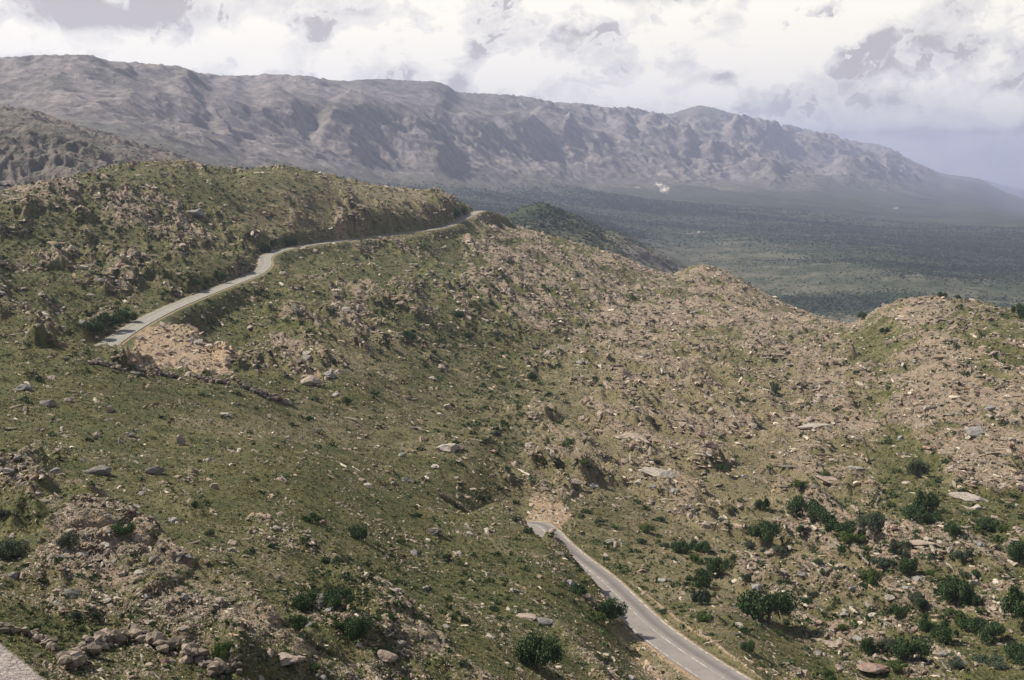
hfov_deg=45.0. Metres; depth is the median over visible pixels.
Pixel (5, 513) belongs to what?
shrub
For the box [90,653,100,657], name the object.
shrub
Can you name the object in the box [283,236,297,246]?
tree
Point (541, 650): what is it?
bush
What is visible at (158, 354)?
boulder
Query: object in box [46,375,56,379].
boulder
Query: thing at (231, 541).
boulder
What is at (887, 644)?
shrub
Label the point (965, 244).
woods
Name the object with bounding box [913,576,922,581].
boulder
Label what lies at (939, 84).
sky
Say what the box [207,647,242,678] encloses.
rock ledge
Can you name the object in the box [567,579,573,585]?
boulder
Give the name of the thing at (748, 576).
shrub
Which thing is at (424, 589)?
shrub
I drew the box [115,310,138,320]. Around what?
tree
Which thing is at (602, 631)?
shrub
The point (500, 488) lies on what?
undergrowth
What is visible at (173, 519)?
boulder
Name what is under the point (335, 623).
shrub
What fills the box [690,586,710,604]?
shrub
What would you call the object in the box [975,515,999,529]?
tree
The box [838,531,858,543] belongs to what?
tree
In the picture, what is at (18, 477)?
boulder
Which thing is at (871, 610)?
shrub
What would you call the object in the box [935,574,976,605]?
tree
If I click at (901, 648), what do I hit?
tree
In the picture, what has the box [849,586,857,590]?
boulder
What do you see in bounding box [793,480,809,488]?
shrub
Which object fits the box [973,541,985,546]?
boulder
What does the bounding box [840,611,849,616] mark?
boulder
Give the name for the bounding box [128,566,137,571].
shrub
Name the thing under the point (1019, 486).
boulder
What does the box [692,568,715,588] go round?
tree
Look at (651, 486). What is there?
boulder
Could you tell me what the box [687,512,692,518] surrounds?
boulder
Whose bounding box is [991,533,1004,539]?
shrub
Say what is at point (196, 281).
tree
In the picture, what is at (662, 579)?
boulder
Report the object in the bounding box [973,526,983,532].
shrub
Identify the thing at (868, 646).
shrub
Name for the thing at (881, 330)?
tree
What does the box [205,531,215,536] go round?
shrub
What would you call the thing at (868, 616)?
shrub
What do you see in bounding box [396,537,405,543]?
shrub
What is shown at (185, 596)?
boulder
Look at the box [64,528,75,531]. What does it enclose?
boulder
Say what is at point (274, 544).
shrub
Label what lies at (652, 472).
rock outcrop
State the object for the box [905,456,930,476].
tree
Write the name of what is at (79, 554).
boulder
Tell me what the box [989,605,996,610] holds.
boulder
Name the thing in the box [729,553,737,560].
shrub
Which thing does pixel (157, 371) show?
rock ledge
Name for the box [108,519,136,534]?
shrub
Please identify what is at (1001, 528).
shrub
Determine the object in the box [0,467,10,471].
boulder
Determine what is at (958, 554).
tree
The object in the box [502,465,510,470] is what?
shrub
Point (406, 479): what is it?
boulder
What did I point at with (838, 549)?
shrub
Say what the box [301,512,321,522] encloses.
shrub
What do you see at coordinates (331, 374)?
rock outcrop
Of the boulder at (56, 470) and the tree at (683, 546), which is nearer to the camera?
the boulder at (56, 470)
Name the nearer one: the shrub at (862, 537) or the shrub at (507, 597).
the shrub at (507, 597)
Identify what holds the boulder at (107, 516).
on the hillside
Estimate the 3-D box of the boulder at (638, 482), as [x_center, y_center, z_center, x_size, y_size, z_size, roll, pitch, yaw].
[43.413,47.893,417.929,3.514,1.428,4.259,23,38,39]
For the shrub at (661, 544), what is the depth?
345.92 m
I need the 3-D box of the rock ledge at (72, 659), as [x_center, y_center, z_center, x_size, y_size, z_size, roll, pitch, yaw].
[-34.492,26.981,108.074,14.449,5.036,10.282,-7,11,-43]
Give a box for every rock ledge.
[0,622,59,650]
[55,624,212,671]
[87,357,126,370]
[133,363,178,377]
[191,373,231,384]
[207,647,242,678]
[237,381,283,402]
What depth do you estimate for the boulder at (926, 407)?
586.08 m
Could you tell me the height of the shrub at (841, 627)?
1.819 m
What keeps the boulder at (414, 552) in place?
on the hillside
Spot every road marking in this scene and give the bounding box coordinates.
[96,211,479,345]
[533,521,750,679]
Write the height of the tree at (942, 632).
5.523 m
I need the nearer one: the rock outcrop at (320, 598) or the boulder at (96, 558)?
the boulder at (96, 558)
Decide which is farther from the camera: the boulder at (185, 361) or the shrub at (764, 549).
the boulder at (185, 361)
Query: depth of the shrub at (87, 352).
350.60 m
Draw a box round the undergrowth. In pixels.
[0,160,1023,679]
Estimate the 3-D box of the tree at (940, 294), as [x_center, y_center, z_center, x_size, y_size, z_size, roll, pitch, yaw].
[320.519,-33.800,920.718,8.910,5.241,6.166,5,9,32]
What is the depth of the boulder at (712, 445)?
481.07 m
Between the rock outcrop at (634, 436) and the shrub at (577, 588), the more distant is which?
the rock outcrop at (634, 436)
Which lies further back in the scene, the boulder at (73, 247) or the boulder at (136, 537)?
the boulder at (73, 247)
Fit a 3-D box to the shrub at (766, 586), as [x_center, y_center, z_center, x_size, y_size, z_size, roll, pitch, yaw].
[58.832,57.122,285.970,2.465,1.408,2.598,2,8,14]
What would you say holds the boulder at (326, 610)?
on the hillside
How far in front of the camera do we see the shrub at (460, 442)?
405.39 m
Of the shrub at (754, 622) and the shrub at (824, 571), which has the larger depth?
the shrub at (824, 571)
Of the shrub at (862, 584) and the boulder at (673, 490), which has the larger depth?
the boulder at (673, 490)
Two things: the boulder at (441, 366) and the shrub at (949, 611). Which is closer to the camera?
the shrub at (949, 611)
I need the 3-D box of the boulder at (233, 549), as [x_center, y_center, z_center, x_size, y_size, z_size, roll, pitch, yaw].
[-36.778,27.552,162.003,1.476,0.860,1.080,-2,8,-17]
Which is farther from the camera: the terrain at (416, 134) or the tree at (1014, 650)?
the terrain at (416, 134)
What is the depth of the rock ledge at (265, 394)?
401.24 m
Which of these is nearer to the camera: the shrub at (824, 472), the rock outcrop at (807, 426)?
the shrub at (824, 472)
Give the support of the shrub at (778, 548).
on the hillside
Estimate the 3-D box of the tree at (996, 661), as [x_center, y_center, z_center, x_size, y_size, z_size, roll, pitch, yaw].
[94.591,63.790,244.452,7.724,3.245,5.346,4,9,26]
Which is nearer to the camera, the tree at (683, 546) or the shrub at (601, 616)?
the shrub at (601, 616)
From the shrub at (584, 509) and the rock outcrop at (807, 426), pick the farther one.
the rock outcrop at (807, 426)
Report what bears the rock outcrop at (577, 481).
on the hillside
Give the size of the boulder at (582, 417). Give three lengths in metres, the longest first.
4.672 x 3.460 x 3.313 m
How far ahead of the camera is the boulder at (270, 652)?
115.87 m
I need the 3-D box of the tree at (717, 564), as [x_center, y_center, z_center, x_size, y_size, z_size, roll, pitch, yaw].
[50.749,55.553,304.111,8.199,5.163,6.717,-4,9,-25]
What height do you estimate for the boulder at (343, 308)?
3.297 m
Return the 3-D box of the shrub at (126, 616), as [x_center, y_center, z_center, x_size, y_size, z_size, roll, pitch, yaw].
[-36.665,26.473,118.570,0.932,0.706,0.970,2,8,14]
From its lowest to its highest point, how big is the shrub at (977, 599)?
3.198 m
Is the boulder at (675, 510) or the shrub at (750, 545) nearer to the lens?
the shrub at (750, 545)
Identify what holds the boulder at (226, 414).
on the hillside
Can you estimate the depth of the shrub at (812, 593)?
306.07 m
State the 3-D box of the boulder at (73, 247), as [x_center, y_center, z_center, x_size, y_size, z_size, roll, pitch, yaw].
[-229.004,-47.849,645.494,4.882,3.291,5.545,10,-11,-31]
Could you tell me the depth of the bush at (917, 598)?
293.26 m
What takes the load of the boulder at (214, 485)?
on the hillside
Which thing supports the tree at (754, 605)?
on the hillside
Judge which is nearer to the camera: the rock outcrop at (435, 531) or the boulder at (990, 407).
the rock outcrop at (435, 531)
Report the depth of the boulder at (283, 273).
747.09 m
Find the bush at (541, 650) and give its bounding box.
[515,629,566,669]
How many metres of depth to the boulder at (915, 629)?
267.75 m
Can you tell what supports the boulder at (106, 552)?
on the hillside
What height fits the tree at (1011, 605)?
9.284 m
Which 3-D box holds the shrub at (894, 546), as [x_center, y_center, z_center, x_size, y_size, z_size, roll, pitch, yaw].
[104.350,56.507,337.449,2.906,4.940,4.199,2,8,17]
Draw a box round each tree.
[82,320,106,333]
[92,311,127,326]
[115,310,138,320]
[190,278,201,286]
[213,270,226,278]
[258,241,271,252]
[270,239,278,248]
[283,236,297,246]
[402,329,416,340]
[454,209,460,216]
[454,310,464,318]
[463,332,473,337]
[527,371,537,379]
[670,537,693,553]
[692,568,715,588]
[706,555,733,573]
[733,586,801,623]
[747,518,782,542]
[771,383,780,393]
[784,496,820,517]
[806,504,835,525]
[824,518,856,534]
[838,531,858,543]
[855,512,886,531]
[857,311,867,317]
[879,327,889,333]
[890,636,933,661]
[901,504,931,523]
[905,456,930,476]
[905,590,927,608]
[912,490,940,509]
[919,511,944,523]
[929,620,959,643]
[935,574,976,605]
[937,291,947,296]
[951,549,972,561]
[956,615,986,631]
[971,654,1008,670]
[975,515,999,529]
[976,621,1006,644]
[998,583,1023,619]
[1003,640,1023,665]
[1005,538,1023,561]
[1011,303,1023,317]
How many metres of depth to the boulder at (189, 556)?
145.90 m
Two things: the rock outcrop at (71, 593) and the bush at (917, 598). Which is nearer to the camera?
the rock outcrop at (71, 593)
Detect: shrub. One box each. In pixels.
[0,509,18,520]
[0,538,29,559]
[28,625,40,630]
[54,531,80,547]
[68,612,79,618]
[82,349,91,354]
[90,611,98,619]
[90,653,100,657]
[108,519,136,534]
[124,613,135,618]
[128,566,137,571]
[191,502,200,507]
[200,498,209,504]
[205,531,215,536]
[211,640,242,660]
[259,487,265,493]
[267,541,277,548]
[289,615,309,629]
[291,588,321,610]
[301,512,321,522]
[308,623,319,627]
[311,662,320,667]
[320,584,354,607]
[332,558,342,563]
[332,621,340,626]
[339,611,373,638]
[341,397,351,403]
[350,525,368,539]
[372,390,380,394]
[375,616,383,621]
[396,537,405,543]
[420,587,429,591]
[438,607,446,613]
[443,553,453,558]
[444,595,454,599]
[449,613,459,619]
[452,439,462,444]
[484,576,493,582]
[495,599,502,604]
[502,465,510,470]
[502,595,512,599]
[512,515,518,522]
[522,527,534,533]
[571,583,586,596]
[581,506,589,512]
[589,611,606,622]
[596,595,628,619]
[597,628,606,633]
[637,523,656,532]
[639,585,647,590]
[651,458,662,463]
[657,608,666,613]
[659,542,667,547]
[686,553,703,564]
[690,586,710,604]
[693,539,710,552]
[694,610,713,621]
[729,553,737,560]
[740,638,755,653]
[741,573,751,580]
[743,542,755,547]
[750,619,760,625]
[754,498,770,509]
[760,546,769,552]
[761,584,771,588]
[765,463,776,468]
[772,545,786,552]
[773,629,781,633]
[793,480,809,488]
[804,596,813,602]
[807,590,817,597]
[816,667,836,679]
[817,568,826,573]
[819,470,830,475]
[835,547,844,552]
[837,623,845,630]
[843,655,849,660]
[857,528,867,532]
[857,533,868,541]
[857,581,867,587]
[858,566,882,585]
[858,634,878,655]
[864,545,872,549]
[864,613,872,619]
[868,607,876,612]
[869,557,892,567]
[877,635,892,650]
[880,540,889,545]
[885,659,907,670]
[886,501,895,506]
[888,603,909,619]
[889,537,899,551]
[897,553,918,572]
[918,618,935,631]
[919,656,930,661]
[942,518,962,535]
[943,607,965,618]
[947,654,966,668]
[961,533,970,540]
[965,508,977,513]
[970,569,980,573]
[972,595,986,604]
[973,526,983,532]
[975,606,985,612]
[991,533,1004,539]
[996,524,1006,531]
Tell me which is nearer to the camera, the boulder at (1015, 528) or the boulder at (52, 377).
the boulder at (52, 377)
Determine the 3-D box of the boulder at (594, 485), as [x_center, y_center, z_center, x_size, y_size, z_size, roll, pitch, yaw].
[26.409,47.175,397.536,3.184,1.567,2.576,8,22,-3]
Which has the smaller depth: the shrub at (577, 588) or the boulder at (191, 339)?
the shrub at (577, 588)
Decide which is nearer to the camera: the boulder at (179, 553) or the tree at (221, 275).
the boulder at (179, 553)
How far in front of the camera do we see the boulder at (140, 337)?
486.29 m
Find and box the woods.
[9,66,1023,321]
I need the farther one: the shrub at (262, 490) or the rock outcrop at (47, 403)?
the rock outcrop at (47, 403)
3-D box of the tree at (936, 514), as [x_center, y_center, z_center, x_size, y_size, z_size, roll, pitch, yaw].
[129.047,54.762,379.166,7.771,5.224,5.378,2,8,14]
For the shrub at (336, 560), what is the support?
on the hillside
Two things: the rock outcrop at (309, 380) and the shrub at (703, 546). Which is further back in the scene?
the rock outcrop at (309, 380)
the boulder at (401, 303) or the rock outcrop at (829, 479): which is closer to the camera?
the rock outcrop at (829, 479)
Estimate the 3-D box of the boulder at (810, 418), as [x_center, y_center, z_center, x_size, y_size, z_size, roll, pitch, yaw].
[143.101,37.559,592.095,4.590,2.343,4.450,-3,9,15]
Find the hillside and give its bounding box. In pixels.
[0,158,1023,679]
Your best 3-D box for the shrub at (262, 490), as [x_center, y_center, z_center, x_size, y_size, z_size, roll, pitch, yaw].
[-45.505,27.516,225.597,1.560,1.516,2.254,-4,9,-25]
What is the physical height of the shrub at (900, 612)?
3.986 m
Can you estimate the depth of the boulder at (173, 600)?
125.92 m
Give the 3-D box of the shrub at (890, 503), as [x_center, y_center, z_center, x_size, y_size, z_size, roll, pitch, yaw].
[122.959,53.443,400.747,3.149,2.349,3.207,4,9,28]
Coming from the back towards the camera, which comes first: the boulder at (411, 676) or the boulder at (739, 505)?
the boulder at (739, 505)
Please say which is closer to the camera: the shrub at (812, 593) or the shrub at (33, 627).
the shrub at (33, 627)
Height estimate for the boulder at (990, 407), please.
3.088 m
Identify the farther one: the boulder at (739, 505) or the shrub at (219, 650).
the boulder at (739, 505)
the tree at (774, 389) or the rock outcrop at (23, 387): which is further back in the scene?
the tree at (774, 389)
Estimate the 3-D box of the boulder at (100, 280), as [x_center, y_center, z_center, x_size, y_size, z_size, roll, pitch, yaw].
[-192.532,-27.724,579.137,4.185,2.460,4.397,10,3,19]
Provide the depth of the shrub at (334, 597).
143.01 m
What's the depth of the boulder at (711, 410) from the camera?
580.63 m
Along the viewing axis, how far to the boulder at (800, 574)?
322.99 m
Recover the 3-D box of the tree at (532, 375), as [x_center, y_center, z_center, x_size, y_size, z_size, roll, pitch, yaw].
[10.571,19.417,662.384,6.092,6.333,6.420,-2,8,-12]
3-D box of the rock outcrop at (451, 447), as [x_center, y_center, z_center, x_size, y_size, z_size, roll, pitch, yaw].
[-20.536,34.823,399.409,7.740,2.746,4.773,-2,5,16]
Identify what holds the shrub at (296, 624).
on the hillside
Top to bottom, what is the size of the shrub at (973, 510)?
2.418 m
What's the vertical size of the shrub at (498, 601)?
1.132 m
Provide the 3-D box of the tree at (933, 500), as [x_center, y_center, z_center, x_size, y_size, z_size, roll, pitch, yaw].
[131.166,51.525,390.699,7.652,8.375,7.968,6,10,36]
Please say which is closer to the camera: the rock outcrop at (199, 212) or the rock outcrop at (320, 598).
the rock outcrop at (320, 598)
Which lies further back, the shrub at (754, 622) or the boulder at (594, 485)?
the boulder at (594, 485)
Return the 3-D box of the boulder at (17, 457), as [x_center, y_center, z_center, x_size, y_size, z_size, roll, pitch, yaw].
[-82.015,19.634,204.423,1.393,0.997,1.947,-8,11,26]
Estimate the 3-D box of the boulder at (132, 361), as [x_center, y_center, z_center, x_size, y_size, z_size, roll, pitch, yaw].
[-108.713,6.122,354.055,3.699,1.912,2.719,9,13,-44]
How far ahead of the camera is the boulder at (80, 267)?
602.86 m
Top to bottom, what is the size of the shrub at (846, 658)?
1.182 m
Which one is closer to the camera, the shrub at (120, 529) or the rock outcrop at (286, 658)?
the rock outcrop at (286, 658)
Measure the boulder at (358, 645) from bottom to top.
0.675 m
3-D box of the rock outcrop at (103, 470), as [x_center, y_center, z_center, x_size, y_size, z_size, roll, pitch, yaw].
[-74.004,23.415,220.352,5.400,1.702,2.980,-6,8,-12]
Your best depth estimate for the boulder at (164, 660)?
107.79 m
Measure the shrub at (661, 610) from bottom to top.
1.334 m
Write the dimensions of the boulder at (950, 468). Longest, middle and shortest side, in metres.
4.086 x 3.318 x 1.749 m
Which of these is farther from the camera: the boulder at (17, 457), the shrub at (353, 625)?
the boulder at (17, 457)
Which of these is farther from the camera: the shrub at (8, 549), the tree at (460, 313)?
the tree at (460, 313)
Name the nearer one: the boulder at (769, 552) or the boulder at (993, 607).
the boulder at (993, 607)
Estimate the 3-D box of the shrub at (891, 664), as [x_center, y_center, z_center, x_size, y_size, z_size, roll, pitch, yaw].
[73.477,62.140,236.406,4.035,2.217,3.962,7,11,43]
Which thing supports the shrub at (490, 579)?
on the hillside
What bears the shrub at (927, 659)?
on the hillside
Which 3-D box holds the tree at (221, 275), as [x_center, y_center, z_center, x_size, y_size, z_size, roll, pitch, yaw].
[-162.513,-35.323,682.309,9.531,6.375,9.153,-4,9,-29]
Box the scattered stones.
[0,160,1023,679]
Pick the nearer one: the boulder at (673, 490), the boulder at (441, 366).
the boulder at (673, 490)
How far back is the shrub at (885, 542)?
349.92 m
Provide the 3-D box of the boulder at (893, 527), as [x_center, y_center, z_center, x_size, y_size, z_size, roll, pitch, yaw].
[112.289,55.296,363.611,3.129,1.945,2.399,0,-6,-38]
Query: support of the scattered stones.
on the hillside
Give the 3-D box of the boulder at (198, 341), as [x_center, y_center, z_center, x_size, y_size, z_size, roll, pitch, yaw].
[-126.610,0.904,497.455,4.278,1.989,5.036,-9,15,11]
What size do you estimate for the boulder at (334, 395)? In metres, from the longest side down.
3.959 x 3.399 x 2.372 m
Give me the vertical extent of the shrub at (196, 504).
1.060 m
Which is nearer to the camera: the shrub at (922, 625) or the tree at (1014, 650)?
the tree at (1014, 650)
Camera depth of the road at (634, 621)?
239.27 m
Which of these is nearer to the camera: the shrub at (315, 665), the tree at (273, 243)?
the shrub at (315, 665)
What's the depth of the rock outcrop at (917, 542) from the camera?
346.19 m
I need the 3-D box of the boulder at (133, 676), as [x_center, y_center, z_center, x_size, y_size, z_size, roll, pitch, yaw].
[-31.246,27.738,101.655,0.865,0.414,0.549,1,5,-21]
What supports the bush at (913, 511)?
on the hillside
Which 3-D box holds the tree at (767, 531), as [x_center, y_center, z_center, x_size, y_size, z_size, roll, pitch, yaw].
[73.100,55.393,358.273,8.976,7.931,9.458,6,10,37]
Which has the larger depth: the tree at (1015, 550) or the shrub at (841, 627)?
the tree at (1015, 550)
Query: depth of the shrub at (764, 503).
399.07 m
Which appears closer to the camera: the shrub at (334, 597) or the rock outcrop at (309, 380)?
the shrub at (334, 597)
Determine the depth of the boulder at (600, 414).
533.81 m
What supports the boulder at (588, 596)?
on the hillside
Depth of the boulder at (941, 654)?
246.03 m
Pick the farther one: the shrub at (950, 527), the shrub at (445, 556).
the shrub at (950, 527)
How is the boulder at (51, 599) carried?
on the hillside
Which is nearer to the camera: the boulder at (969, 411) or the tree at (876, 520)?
the tree at (876, 520)
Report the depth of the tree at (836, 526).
360.12 m
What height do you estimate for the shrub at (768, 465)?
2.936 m
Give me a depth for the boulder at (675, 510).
387.18 m
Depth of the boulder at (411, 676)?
133.38 m
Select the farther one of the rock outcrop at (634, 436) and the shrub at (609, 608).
the rock outcrop at (634, 436)
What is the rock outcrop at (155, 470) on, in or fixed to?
on the hillside
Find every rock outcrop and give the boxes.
[15,384,32,390]
[39,400,54,406]
[62,588,80,599]
[82,465,111,475]
[145,466,164,474]
[186,208,204,217]
[277,652,305,665]
[300,376,322,384]
[314,593,323,601]
[323,369,337,378]
[377,649,397,662]
[428,528,440,535]
[436,443,459,451]
[516,613,536,620]
[537,617,553,624]
[571,478,585,484]
[615,432,650,439]
[637,467,674,478]
[797,423,831,429]
[814,475,838,483]
[823,640,840,648]
[846,466,865,470]
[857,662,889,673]
[907,539,941,546]
[948,492,988,501]
[964,426,983,436]
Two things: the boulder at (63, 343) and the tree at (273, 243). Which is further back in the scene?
the tree at (273, 243)
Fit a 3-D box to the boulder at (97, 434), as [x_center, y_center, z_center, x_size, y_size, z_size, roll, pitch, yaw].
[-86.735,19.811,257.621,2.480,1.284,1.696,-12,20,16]
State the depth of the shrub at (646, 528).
361.19 m
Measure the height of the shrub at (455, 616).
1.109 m
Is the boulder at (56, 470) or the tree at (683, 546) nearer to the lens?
the boulder at (56, 470)
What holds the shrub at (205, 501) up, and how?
on the hillside
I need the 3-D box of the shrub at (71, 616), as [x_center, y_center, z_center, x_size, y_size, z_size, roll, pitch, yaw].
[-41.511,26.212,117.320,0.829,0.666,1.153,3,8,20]
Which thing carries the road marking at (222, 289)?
on the road at (170, 308)
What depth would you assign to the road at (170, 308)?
625.08 m
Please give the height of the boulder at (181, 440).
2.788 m
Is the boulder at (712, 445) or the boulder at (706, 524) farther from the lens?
the boulder at (712, 445)
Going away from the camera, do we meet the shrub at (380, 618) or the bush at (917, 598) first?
the shrub at (380, 618)
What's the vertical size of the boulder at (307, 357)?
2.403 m
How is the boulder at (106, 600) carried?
on the hillside
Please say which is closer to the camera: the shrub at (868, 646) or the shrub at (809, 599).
the shrub at (868, 646)
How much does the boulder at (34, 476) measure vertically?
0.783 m
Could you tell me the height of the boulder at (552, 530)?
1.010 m
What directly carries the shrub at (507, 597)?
on the hillside
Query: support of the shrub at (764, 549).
on the hillside
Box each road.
[97,211,482,346]
[527,521,748,679]
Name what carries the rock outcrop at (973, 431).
on the hillside
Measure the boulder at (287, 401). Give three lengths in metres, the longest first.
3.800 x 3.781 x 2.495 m
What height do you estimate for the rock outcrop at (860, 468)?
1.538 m
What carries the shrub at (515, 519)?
on the hillside
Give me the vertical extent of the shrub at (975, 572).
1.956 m
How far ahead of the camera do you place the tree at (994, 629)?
266.57 m
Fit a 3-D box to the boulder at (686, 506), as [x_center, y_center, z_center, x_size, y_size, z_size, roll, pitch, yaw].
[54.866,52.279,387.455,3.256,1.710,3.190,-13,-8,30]
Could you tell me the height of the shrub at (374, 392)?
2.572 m
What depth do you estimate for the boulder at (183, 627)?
114.32 m
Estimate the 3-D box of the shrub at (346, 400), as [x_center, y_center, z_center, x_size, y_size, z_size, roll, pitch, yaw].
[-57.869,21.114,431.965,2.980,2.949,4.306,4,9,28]
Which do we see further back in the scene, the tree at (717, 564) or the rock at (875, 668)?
the tree at (717, 564)
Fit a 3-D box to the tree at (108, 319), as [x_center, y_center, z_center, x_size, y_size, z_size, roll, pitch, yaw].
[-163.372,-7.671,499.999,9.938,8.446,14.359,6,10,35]
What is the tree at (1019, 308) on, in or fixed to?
on the hillside
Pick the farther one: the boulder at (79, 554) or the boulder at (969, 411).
the boulder at (969, 411)
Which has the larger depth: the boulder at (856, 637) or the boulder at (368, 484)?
the boulder at (368, 484)
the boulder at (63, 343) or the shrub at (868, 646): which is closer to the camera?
the shrub at (868, 646)
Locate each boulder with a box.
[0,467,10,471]
[9,572,17,578]
[12,455,21,460]
[14,475,23,480]
[29,474,38,480]
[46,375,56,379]
[47,596,54,601]
[50,467,60,473]
[58,341,66,346]
[64,397,72,401]
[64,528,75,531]
[68,245,78,250]
[76,551,88,556]
[77,265,89,269]
[92,432,100,436]
[93,556,101,560]
[96,278,105,282]
[100,542,110,546]
[102,598,111,603]
[103,514,111,518]
[103,526,110,532]
[103,549,110,556]
[118,570,126,576]
[124,432,134,436]
[127,358,137,364]
[127,675,136,678]
[132,533,140,541]
[133,569,142,576]
[134,335,145,340]
[153,352,164,356]
[159,657,168,663]
[168,517,177,522]
[169,597,177,602]
[175,552,183,555]
[176,435,185,444]
[177,625,187,630]
[181,594,188,599]
[183,359,190,364]
[183,554,192,559]
[186,337,193,342]
[194,339,202,343]
[209,483,219,488]
[215,597,223,603]
[220,412,230,416]
[227,539,236,545]
[227,547,236,551]
[267,648,273,656]
[279,271,288,275]
[283,398,291,404]
[301,355,312,359]
[319,674,327,679]
[324,608,331,612]
[332,393,341,397]
[334,369,343,373]
[341,306,350,311]
[354,304,363,311]
[355,642,362,647]
[364,482,371,487]
[396,300,404,305]
[396,640,406,645]
[402,476,409,481]
[407,673,414,679]
[411,549,417,555]
[431,464,440,468]
[438,364,447,369]
[549,528,556,533]
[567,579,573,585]
[578,415,586,419]
[583,593,591,600]
[590,483,598,487]
[597,411,603,418]
[605,539,615,542]
[634,479,641,485]
[648,484,655,489]
[658,578,667,581]
[671,488,679,492]
[672,507,678,513]
[679,422,686,427]
[682,504,691,508]
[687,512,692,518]
[697,431,704,435]
[702,520,710,527]
[707,407,716,413]
[707,441,715,448]
[735,502,743,508]
[752,584,761,590]
[754,570,762,575]
[764,548,775,554]
[798,571,807,576]
[806,415,814,420]
[835,664,843,671]
[836,639,842,646]
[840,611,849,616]
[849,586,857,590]
[853,635,862,639]
[884,594,894,600]
[890,525,898,530]
[910,626,918,632]
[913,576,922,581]
[921,405,930,409]
[938,652,946,656]
[945,465,956,471]
[946,546,953,553]
[966,407,973,414]
[968,579,979,584]
[971,504,981,509]
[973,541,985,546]
[984,405,995,410]
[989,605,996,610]
[1012,526,1023,532]
[1015,475,1023,479]
[1015,483,1023,489]
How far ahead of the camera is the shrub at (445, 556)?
235.16 m
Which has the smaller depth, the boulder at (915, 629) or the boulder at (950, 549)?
the boulder at (915, 629)
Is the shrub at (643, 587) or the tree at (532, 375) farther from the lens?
the tree at (532, 375)
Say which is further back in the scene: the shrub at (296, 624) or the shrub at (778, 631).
the shrub at (778, 631)
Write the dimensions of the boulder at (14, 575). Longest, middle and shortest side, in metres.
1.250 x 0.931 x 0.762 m
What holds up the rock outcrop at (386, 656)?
on the hillside
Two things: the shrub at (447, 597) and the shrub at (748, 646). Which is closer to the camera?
the shrub at (447, 597)
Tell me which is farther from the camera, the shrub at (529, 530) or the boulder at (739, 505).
the boulder at (739, 505)
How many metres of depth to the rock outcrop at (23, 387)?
296.20 m
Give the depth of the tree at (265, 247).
850.68 m
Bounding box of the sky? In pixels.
[0,0,1023,189]
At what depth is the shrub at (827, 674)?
226.13 m
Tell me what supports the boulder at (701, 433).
on the hillside
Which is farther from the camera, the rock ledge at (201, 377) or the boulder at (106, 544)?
the rock ledge at (201, 377)
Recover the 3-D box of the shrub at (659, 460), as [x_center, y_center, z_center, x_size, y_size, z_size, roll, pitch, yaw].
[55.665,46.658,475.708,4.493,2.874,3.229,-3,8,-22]
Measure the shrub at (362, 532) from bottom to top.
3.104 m
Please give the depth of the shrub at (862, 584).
309.45 m
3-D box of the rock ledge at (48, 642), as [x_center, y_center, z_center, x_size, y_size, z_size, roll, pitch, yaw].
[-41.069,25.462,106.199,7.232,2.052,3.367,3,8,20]
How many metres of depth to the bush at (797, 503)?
389.42 m
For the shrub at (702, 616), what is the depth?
243.59 m
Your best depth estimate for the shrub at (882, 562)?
332.89 m
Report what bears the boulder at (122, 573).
on the hillside
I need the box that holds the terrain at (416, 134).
[0,54,1023,322]
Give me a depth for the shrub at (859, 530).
360.90 m
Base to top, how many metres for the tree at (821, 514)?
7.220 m
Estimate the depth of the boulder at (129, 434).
264.36 m
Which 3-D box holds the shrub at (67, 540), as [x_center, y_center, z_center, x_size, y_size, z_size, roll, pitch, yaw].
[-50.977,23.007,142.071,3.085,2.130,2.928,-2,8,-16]
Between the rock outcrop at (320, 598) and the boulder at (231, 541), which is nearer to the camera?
the rock outcrop at (320, 598)
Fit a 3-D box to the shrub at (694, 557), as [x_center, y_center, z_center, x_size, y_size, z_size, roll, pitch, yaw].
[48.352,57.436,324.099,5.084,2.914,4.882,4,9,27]
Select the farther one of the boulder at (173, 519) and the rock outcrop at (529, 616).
the rock outcrop at (529, 616)
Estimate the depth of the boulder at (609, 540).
342.12 m
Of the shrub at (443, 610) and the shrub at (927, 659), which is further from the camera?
the shrub at (927, 659)
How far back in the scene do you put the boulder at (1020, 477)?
417.95 m
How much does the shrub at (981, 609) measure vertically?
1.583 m
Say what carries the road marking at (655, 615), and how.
on the road at (634, 621)
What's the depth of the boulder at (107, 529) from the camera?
148.73 m
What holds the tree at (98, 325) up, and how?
on the hillside
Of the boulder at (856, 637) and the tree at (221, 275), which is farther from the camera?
the tree at (221, 275)
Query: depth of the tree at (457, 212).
1246.46 m
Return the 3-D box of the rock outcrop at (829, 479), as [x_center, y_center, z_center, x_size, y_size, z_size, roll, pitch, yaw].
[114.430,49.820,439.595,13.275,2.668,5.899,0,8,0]
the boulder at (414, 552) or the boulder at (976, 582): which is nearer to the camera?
the boulder at (414, 552)
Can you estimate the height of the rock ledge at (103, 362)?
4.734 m
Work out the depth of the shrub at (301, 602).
143.01 m
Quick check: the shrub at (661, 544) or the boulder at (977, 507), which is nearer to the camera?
the shrub at (661, 544)

